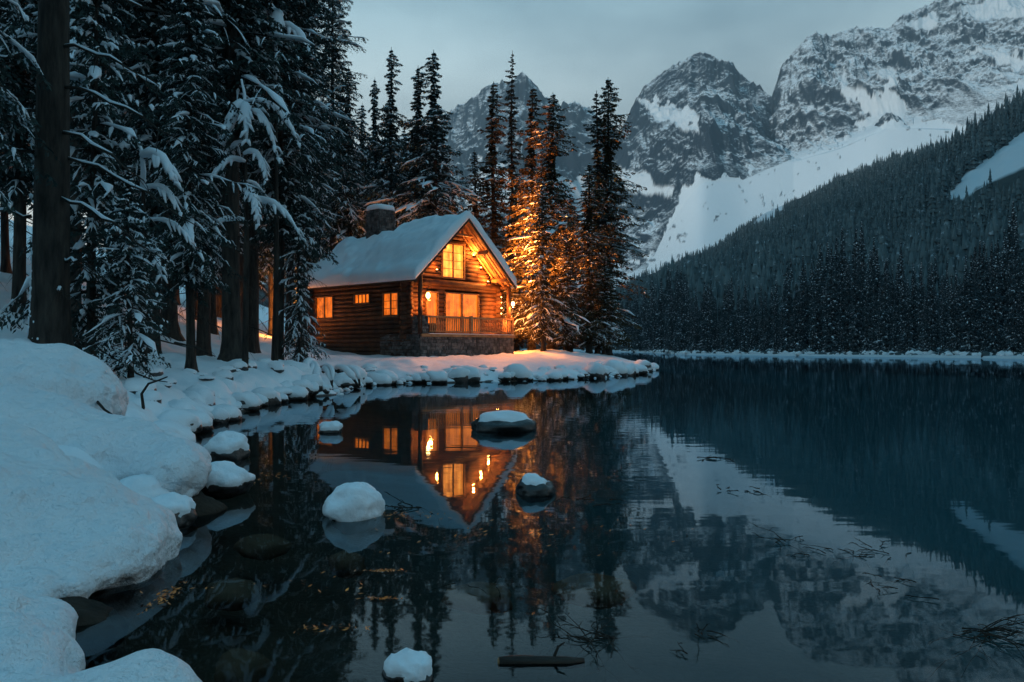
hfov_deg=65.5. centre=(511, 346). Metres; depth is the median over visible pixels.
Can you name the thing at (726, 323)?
spruce tree
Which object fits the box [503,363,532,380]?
snow capped rock
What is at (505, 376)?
snow capped rock
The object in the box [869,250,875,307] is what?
spruce tree
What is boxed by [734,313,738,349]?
spruce tree
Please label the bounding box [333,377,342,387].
snow capped rock
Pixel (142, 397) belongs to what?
dead stick
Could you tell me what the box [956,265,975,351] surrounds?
spruce tree
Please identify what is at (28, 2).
spruce tree
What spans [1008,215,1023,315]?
spruce tree
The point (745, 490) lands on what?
floating twigs
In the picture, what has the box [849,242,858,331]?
spruce tree
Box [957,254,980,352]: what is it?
spruce tree
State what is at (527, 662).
floating log
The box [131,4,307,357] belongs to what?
spruce tree
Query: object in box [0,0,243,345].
spruce tree
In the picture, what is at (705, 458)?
floating twigs
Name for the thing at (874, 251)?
spruce tree
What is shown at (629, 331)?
spruce tree
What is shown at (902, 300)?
spruce tree
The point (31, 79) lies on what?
spruce tree
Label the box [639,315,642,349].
spruce tree
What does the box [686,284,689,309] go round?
spruce tree
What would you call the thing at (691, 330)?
spruce tree
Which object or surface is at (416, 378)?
snow capped rock
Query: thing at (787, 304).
spruce tree
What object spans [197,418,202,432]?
snow capped rock
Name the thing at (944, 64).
mountain
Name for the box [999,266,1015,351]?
spruce tree
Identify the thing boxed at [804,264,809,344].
spruce tree
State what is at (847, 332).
spruce tree
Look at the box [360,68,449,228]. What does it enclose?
spruce tree
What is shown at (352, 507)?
snow capped rock
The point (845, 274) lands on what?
spruce tree
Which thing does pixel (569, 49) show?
sky
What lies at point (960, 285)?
spruce tree
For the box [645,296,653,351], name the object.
spruce tree
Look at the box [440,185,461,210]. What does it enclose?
spruce tree
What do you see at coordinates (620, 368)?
snow capped rock
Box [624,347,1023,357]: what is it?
shore brush
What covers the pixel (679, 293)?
spruce tree
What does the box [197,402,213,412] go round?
snow capped rock
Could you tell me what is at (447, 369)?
snow capped rock
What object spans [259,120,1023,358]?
forested hillside
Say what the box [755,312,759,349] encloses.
spruce tree
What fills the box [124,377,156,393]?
snow capped rock
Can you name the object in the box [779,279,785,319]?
spruce tree
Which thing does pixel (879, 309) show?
spruce tree
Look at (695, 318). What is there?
spruce tree
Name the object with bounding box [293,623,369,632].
floating leaves
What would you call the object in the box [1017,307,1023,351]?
spruce tree
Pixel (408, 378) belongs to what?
snow capped rock
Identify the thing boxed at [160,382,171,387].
snow capped rock
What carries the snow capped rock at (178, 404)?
on the snowy shore ground
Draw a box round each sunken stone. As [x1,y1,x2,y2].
[203,578,258,611]
[214,648,274,681]
[233,533,291,559]
[328,549,365,578]
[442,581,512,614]
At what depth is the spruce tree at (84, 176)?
23.81 m
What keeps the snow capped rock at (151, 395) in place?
on the snowy shore ground
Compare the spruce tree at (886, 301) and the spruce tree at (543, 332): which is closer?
the spruce tree at (543, 332)
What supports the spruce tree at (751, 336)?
on the forested hillside
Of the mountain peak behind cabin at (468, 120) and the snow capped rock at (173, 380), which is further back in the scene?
the mountain peak behind cabin at (468, 120)
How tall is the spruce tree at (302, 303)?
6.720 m
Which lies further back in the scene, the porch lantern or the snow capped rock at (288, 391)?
the porch lantern
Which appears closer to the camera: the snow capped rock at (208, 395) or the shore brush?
the snow capped rock at (208, 395)
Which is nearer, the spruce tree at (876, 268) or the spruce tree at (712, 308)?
the spruce tree at (876, 268)
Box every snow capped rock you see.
[120,474,168,497]
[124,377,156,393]
[129,406,153,421]
[134,402,151,412]
[135,390,161,402]
[149,367,163,376]
[151,492,197,529]
[153,377,170,383]
[153,419,195,441]
[157,409,198,433]
[160,377,176,383]
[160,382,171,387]
[168,399,195,409]
[181,368,196,373]
[183,391,206,403]
[186,384,214,395]
[186,387,215,405]
[186,409,213,432]
[192,404,213,418]
[196,372,206,375]
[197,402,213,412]
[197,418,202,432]
[198,375,214,380]
[200,461,255,499]
[203,430,250,465]
[211,407,229,423]
[212,371,233,379]
[212,403,241,420]
[215,365,236,372]
[217,378,236,392]
[229,361,247,370]
[231,391,260,410]
[234,403,241,409]
[251,387,281,404]
[255,393,268,405]
[256,358,270,362]
[267,360,283,365]
[269,363,284,372]
[274,386,292,395]
[274,389,285,393]
[280,393,287,402]
[288,385,308,399]
[292,380,312,396]
[301,374,322,391]
[310,382,318,396]
[318,421,342,435]
[322,385,329,393]
[322,482,384,533]
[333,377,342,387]
[334,374,357,387]
[344,365,366,385]
[361,363,377,368]
[364,367,375,371]
[365,377,372,385]
[367,372,391,385]
[372,369,397,384]
[382,647,434,681]
[400,376,412,381]
[411,374,421,382]
[419,372,429,382]
[426,370,447,383]
[441,368,452,371]
[447,367,469,382]
[462,366,480,381]
[470,410,536,439]
[498,372,510,381]
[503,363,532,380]
[509,372,515,379]
[516,473,555,503]
[538,377,546,380]
[545,371,562,380]
[554,364,564,367]
[561,372,567,379]
[568,374,573,379]
[577,373,584,378]
[581,372,589,378]
[583,363,605,377]
[602,359,627,375]
[603,365,617,373]
[609,372,619,376]
[624,362,635,375]
[633,363,647,373]
[634,359,651,371]
[651,363,658,369]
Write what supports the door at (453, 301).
in the log cabin
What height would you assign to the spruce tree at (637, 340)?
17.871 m
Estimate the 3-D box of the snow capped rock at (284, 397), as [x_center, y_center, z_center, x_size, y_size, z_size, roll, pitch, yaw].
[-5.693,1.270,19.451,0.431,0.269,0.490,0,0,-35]
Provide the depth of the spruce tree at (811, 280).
134.69 m
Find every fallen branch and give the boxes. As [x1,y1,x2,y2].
[73,336,120,362]
[150,338,189,347]
[156,309,170,340]
[174,341,214,356]
[249,325,292,344]
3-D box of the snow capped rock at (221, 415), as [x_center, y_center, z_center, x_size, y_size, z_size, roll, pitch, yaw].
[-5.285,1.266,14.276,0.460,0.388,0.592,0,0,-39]
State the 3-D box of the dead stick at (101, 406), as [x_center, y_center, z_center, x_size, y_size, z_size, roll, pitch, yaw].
[-3.970,0.639,7.792,0.593,0.228,0.050,0,0,43]
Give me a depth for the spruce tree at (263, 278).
59.88 m
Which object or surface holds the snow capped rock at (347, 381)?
on the snowy shore ground
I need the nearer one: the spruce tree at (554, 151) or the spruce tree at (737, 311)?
the spruce tree at (554, 151)
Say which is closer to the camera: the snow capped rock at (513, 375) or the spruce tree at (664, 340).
the snow capped rock at (513, 375)
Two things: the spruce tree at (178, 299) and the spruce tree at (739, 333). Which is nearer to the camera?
the spruce tree at (178, 299)
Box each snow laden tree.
[96,142,208,365]
[195,79,307,370]
[241,3,317,360]
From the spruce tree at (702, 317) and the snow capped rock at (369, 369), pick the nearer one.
the snow capped rock at (369, 369)
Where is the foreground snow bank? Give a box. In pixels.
[0,339,211,681]
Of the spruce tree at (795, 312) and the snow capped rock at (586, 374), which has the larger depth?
the spruce tree at (795, 312)
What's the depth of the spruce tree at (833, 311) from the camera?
115.73 m
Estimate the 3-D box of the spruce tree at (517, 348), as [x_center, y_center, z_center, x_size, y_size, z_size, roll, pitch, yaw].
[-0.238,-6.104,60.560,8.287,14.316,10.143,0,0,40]
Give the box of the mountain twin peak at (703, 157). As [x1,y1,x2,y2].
[590,52,951,288]
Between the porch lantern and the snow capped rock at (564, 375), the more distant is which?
the porch lantern
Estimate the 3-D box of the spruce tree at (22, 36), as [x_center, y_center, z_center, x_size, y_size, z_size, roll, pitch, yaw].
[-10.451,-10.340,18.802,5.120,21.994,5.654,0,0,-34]
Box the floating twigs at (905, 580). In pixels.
[865,572,938,599]
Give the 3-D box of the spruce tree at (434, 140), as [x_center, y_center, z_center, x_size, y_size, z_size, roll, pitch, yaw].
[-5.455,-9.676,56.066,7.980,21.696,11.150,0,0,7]
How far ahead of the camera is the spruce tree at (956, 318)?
100.25 m
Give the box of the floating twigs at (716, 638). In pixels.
[695,623,739,647]
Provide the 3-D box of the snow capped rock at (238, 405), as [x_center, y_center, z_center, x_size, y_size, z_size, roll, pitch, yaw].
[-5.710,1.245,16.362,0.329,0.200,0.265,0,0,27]
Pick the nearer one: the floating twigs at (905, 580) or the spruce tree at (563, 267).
the floating twigs at (905, 580)
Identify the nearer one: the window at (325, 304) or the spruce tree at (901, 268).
the window at (325, 304)
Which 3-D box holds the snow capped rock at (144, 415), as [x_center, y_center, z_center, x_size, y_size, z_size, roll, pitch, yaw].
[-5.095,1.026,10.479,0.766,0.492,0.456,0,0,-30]
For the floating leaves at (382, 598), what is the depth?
4.25 m
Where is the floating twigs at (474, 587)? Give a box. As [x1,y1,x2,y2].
[432,576,500,600]
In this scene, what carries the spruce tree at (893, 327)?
on the forested hillside
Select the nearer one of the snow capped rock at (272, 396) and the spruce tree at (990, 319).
the snow capped rock at (272, 396)
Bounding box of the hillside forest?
[520,84,1023,346]
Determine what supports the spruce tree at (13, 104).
on the snowy shore ground
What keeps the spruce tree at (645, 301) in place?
on the forested hillside
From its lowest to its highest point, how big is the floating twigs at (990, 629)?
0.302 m
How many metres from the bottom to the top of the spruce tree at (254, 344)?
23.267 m
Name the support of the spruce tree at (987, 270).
on the forested hillside
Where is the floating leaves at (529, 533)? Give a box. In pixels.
[376,518,673,555]
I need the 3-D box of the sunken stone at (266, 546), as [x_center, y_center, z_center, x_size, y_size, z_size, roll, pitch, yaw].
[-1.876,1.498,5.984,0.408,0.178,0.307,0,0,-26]
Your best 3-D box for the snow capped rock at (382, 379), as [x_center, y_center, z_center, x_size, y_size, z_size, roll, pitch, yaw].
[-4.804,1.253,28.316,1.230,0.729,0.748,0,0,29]
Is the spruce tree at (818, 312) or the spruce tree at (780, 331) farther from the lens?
the spruce tree at (780, 331)
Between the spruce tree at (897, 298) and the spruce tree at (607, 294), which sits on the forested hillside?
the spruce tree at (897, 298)
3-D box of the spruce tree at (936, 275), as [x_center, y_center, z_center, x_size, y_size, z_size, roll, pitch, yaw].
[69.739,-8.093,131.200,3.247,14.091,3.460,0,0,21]
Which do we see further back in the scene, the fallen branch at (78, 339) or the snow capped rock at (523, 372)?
the snow capped rock at (523, 372)
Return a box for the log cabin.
[295,204,516,356]
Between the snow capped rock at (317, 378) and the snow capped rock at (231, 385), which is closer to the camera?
the snow capped rock at (231, 385)
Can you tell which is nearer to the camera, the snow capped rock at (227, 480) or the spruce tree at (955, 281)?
the snow capped rock at (227, 480)
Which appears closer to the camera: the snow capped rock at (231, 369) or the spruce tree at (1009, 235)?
the snow capped rock at (231, 369)
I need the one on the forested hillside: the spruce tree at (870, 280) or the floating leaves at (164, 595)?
the spruce tree at (870, 280)
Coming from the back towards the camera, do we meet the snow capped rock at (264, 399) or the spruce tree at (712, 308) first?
the spruce tree at (712, 308)
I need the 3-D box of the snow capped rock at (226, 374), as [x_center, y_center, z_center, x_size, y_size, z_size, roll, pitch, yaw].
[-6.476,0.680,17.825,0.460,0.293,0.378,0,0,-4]
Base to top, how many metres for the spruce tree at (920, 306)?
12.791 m
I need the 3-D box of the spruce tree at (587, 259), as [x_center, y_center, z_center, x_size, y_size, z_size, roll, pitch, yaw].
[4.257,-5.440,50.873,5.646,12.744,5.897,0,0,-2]
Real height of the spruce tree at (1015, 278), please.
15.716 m
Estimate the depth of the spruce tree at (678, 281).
157.87 m
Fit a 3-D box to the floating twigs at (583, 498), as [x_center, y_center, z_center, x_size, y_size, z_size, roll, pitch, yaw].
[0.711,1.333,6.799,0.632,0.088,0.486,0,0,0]
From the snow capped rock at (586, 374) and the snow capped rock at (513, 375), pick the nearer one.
the snow capped rock at (513, 375)
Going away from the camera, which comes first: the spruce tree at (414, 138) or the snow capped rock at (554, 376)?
the snow capped rock at (554, 376)
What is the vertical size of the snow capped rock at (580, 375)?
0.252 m
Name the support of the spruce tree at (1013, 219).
on the forested hillside
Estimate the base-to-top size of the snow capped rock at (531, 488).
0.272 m
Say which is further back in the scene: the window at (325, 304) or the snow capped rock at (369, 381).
the window at (325, 304)
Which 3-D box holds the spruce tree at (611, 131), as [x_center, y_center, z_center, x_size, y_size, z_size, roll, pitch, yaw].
[5.659,-8.600,55.049,7.904,20.075,8.256,0,0,11]
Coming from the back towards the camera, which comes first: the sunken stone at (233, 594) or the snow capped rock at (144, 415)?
the snow capped rock at (144, 415)
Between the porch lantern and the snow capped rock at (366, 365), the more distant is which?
the porch lantern
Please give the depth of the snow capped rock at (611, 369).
36.42 m
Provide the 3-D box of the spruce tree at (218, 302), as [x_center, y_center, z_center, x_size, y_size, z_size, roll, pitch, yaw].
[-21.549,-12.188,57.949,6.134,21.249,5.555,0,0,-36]
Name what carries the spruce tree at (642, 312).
on the forested hillside
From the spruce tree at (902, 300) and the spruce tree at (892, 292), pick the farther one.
the spruce tree at (892, 292)
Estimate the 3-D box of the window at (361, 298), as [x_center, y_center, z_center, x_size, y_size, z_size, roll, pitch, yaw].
[-8.333,-2.680,44.425,1.440,0.600,0.240,0,0,42]
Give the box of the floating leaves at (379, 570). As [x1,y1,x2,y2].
[354,568,405,571]
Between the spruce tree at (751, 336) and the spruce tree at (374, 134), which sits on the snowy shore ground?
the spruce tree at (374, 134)
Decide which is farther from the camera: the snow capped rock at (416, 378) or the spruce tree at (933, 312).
the spruce tree at (933, 312)
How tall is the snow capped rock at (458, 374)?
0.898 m
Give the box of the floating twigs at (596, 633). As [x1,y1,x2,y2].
[531,608,651,681]
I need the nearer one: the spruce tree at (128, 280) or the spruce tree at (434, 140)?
the spruce tree at (128, 280)
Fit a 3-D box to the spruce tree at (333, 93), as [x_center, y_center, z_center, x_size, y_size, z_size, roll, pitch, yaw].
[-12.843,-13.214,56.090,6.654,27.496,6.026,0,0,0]
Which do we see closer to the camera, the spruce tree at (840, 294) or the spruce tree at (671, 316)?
the spruce tree at (840, 294)
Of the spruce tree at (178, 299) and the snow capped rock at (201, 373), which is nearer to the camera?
the snow capped rock at (201, 373)
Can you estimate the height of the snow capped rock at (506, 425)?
0.484 m
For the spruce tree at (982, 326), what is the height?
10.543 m
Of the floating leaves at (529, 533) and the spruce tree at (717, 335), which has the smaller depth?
the floating leaves at (529, 533)
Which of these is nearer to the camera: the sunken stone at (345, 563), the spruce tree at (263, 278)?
the sunken stone at (345, 563)
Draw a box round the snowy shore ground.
[0,220,1023,681]
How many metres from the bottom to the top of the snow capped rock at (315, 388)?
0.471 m
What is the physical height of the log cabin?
10.303 m
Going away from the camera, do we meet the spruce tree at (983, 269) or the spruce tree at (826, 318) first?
the spruce tree at (983, 269)
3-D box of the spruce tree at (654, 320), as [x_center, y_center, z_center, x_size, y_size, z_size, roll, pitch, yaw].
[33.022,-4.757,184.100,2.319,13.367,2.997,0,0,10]
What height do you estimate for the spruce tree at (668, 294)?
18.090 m
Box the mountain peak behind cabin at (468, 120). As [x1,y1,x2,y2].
[261,72,617,291]
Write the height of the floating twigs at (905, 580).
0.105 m
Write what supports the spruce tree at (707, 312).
on the forested hillside
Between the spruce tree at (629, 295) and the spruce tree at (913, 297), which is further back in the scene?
the spruce tree at (629, 295)
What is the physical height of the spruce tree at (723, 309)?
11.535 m
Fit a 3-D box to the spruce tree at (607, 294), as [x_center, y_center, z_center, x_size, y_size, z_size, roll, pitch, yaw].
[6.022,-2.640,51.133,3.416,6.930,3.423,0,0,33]
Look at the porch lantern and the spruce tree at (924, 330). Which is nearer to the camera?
the porch lantern
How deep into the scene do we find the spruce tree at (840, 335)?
114.24 m
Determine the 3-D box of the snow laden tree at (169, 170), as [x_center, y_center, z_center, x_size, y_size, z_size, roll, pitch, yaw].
[-6.882,-1.536,14.785,2.158,4.752,1.221,0,0,0]
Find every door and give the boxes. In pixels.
[444,292,462,333]
[460,293,478,333]
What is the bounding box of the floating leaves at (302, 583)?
[140,571,362,593]
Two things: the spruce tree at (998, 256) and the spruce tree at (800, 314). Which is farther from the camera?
the spruce tree at (800, 314)
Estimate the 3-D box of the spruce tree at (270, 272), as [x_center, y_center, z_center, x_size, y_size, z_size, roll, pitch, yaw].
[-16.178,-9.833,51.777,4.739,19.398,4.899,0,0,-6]
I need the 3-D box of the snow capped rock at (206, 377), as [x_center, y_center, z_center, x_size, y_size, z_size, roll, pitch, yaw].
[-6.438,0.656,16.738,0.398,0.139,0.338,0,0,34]
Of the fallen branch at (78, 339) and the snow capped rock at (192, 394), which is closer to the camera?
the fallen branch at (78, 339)
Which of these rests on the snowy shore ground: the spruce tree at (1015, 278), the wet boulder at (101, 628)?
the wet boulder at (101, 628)
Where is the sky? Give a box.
[8,0,933,244]
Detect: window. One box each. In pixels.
[315,296,333,319]
[353,293,370,304]
[382,292,399,316]
[425,291,438,324]
[441,242,464,279]
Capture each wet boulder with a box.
[59,596,129,665]
[180,491,227,535]
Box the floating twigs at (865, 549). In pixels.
[786,538,910,567]
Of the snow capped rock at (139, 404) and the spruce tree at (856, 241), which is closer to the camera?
the snow capped rock at (139, 404)
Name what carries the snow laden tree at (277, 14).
on the snowy shore ground
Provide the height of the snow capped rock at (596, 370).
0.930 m
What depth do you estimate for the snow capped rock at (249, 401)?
16.72 m
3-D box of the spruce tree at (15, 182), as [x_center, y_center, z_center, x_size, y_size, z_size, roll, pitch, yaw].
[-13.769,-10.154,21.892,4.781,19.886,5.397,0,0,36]
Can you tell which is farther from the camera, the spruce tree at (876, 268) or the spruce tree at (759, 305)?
the spruce tree at (759, 305)
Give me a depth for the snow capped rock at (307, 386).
21.12 m
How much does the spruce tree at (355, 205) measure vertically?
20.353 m
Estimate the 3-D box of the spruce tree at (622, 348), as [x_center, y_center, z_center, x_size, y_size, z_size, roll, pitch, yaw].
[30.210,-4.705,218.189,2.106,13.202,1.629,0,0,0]
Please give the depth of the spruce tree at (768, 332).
132.55 m
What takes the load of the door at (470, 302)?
in the log cabin
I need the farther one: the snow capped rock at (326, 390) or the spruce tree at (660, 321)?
the spruce tree at (660, 321)
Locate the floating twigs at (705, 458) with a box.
[696,455,735,466]
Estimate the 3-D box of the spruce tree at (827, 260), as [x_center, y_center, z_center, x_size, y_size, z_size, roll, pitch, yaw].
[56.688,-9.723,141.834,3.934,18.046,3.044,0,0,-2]
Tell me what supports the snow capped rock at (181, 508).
on the snowy shore ground
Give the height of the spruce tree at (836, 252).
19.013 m
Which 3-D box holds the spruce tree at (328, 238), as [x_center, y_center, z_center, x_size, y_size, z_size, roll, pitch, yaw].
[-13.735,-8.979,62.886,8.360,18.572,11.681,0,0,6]
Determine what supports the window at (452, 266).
in the log cabin
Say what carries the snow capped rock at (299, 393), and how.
on the snowy shore ground
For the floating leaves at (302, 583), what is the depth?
4.45 m
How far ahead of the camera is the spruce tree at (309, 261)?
51.69 m
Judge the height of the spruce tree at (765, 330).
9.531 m
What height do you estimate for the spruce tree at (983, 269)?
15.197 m
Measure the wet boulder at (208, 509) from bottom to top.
0.402 m
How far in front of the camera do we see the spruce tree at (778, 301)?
131.67 m
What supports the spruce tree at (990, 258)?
on the forested hillside
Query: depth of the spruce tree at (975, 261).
123.71 m
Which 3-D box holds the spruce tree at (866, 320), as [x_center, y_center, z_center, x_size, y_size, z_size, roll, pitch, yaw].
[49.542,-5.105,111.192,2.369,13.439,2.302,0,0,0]
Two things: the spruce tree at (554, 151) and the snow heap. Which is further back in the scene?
the spruce tree at (554, 151)
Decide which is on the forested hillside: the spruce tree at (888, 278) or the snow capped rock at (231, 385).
the spruce tree at (888, 278)
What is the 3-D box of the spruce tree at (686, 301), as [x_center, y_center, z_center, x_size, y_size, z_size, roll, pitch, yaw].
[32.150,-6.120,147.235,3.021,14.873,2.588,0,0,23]
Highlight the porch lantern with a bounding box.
[425,290,430,299]
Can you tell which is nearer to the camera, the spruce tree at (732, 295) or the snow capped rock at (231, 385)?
the snow capped rock at (231, 385)
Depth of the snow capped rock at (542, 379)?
31.51 m
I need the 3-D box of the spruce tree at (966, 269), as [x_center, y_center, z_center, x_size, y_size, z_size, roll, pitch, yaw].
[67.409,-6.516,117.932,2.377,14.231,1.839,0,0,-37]
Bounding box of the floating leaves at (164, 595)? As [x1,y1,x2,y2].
[137,581,192,614]
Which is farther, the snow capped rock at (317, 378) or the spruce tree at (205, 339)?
the spruce tree at (205, 339)
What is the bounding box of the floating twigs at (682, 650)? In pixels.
[671,642,687,655]
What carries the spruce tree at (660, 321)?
on the forested hillside
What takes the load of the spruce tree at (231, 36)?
on the snowy shore ground
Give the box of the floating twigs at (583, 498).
[557,494,626,506]
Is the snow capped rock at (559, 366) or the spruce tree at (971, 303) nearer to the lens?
the snow capped rock at (559, 366)
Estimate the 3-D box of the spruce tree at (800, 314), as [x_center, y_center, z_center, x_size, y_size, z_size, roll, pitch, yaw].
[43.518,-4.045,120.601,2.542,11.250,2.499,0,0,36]
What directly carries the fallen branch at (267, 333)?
on the snowy shore ground
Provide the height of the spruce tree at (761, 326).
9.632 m
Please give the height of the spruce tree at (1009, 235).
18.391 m
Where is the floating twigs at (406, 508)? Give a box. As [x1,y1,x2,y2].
[385,492,439,524]
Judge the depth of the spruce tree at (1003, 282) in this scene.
99.06 m
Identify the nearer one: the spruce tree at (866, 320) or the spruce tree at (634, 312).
the spruce tree at (866, 320)
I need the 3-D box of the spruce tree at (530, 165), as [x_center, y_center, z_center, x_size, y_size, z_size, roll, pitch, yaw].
[1.377,-8.277,53.803,9.720,18.225,7.942,0,0,-1]
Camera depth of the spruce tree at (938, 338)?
108.94 m
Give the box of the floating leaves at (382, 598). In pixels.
[356,596,402,599]
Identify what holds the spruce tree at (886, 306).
on the forested hillside
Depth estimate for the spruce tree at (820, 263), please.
138.71 m
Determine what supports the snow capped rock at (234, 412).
on the snowy shore ground
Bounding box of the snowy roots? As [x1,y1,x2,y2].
[303,357,360,387]
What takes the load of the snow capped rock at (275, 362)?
on the snowy shore ground
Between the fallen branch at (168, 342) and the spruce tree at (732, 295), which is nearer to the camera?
the fallen branch at (168, 342)
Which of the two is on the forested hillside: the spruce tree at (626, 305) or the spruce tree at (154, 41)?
the spruce tree at (626, 305)
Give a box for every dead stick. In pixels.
[96,401,111,413]
[125,362,166,381]
[140,376,167,409]
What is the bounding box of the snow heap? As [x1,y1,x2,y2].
[271,359,312,372]
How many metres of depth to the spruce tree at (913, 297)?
116.88 m
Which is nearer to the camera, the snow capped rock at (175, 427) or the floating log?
the floating log
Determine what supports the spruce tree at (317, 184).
on the snowy shore ground
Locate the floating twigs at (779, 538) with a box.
[749,522,807,557]
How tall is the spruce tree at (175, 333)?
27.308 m
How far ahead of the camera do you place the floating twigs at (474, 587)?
4.46 m
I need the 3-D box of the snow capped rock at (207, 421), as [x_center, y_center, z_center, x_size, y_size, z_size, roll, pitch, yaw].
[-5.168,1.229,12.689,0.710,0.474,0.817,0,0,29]
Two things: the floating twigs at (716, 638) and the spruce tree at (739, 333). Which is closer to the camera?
the floating twigs at (716, 638)
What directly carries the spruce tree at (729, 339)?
on the forested hillside
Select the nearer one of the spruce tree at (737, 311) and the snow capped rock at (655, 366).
the snow capped rock at (655, 366)
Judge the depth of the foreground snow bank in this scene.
4.69 m
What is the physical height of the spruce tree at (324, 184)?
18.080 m
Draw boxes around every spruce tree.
[0,0,34,290]
[0,0,62,216]
[0,0,91,315]
[0,0,155,351]
[0,0,179,358]
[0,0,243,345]
[0,9,133,282]
[0,89,32,273]
[28,0,162,343]
[80,164,171,378]
[81,0,253,353]
[82,26,110,297]
[98,5,162,309]
[107,0,265,372]
[124,16,197,341]
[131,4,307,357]
[144,0,321,361]
[177,282,180,304]
[178,226,221,319]
[181,62,261,334]
[198,0,365,360]
[213,1,329,353]
[216,217,221,317]
[239,0,358,360]
[239,133,270,320]
[257,139,267,310]
[258,9,357,346]
[258,213,285,335]
[264,194,329,362]
[284,200,336,307]
[286,27,343,351]
[312,0,377,249]
[316,149,367,262]
[322,65,374,253]
[345,80,394,238]
[350,48,413,227]
[351,105,373,228]
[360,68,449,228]
[392,131,413,200]
[395,50,487,225]
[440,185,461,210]
[454,81,528,348]
[455,151,504,317]
[494,89,604,349]
[497,50,526,351]
[498,171,544,351]
[500,94,605,349]
[518,181,575,351]
[536,194,627,351]
[540,232,586,350]
[546,163,620,353]
[556,79,651,355]
[572,90,630,353]
[579,253,631,354]
[619,313,625,350]
[625,284,630,334]
[626,279,631,316]
[626,301,631,350]
[630,289,638,350]
[632,287,640,351]
[638,290,647,349]
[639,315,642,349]
[640,292,643,345]
[642,282,656,350]
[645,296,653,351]
[650,298,657,351]
[654,277,664,349]
[659,267,669,346]
[661,309,668,352]
[662,269,673,344]
[663,286,675,353]
[670,265,680,348]
[673,312,680,353]
[675,270,687,350]
[678,269,683,345]
[682,276,689,348]
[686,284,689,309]
[687,300,693,351]
[690,297,697,351]
[697,282,708,351]
[698,284,715,352]
[708,278,718,348]
[716,320,719,351]
[718,289,730,338]
[718,313,726,351]
[719,280,736,352]
[723,295,735,348]
[730,276,735,346]
[734,285,741,344]
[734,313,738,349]
[737,304,742,351]
[738,286,749,352]
[743,301,756,352]
[752,292,757,348]
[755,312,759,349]
[756,296,763,351]
[758,287,762,346]
[761,296,769,350]
[766,311,770,348]
[768,287,777,346]
[768,289,780,351]
[769,280,779,347]
[776,266,795,352]
[777,295,785,348]
[778,312,783,351]
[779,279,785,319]
[786,282,805,351]
[794,284,807,351]
[797,255,811,347]
[804,259,814,344]
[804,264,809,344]
[805,260,823,351]
[808,294,818,351]
[813,244,827,301]
[820,247,843,352]
[821,285,829,352]
[823,242,829,283]
[829,256,837,341]
[830,237,841,291]
[833,273,845,348]
[834,265,857,353]
[834,299,845,352]
[835,227,849,306]
[842,255,849,340]
[844,245,864,351]
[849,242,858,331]
[850,229,864,347]
[857,221,868,312]
[858,263,874,351]
[859,264,865,346]
[861,250,876,348]
[867,249,882,342]
[867,284,877,350]
[868,237,875,274]
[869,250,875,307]
[873,259,892,351]
[874,264,892,347]
[874,277,887,353]
[884,259,891,335]
[888,271,901,348]
[889,266,894,336]
[889,299,899,351]
[890,242,906,336]
[895,272,906,352]
[896,279,915,352]
[910,264,917,344]
[914,262,926,350]
[919,291,930,351]
[920,263,940,352]
[927,276,939,348]
[933,256,940,300]
[937,283,947,354]
[943,271,952,347]
[945,275,956,351]
[949,279,962,350]
[952,270,957,340]
[953,277,961,347]
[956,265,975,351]
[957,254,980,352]
[960,255,968,296]
[972,246,978,286]
[972,275,989,352]
[973,241,990,348]
[975,241,981,289]
[984,244,1005,352]
[985,264,1001,352]
[986,252,989,300]
[988,241,994,269]
[994,239,1006,334]
[996,244,1008,349]
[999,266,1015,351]
[1000,216,1013,332]
[1000,228,1023,352]
[1000,230,1006,276]
[1006,201,1023,268]
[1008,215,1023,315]
[1013,287,1023,352]
[1016,259,1023,341]
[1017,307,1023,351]
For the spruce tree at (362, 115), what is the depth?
65.85 m
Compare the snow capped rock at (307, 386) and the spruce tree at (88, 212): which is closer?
the snow capped rock at (307, 386)
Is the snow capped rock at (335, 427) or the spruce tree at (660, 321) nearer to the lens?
the snow capped rock at (335, 427)
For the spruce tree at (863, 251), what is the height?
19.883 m
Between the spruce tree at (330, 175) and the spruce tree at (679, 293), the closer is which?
the spruce tree at (330, 175)
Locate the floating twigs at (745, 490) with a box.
[716,484,770,496]
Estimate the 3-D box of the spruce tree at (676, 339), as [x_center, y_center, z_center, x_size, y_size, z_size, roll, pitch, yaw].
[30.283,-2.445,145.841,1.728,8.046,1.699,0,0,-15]
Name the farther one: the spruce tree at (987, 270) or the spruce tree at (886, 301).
the spruce tree at (886, 301)
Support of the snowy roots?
on the snowy shore ground
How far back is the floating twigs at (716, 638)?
3.71 m
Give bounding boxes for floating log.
[498,642,584,669]
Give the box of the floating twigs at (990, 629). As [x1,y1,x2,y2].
[925,614,1023,677]
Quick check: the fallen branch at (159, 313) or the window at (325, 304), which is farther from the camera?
the window at (325, 304)
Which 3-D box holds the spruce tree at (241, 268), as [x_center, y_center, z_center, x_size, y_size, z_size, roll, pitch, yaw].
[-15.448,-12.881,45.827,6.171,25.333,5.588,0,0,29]
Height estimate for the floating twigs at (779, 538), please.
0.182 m
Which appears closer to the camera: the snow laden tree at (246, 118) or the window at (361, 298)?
the snow laden tree at (246, 118)
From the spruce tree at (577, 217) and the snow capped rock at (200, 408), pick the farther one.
the spruce tree at (577, 217)
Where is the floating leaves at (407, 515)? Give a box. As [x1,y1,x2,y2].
[374,511,448,518]

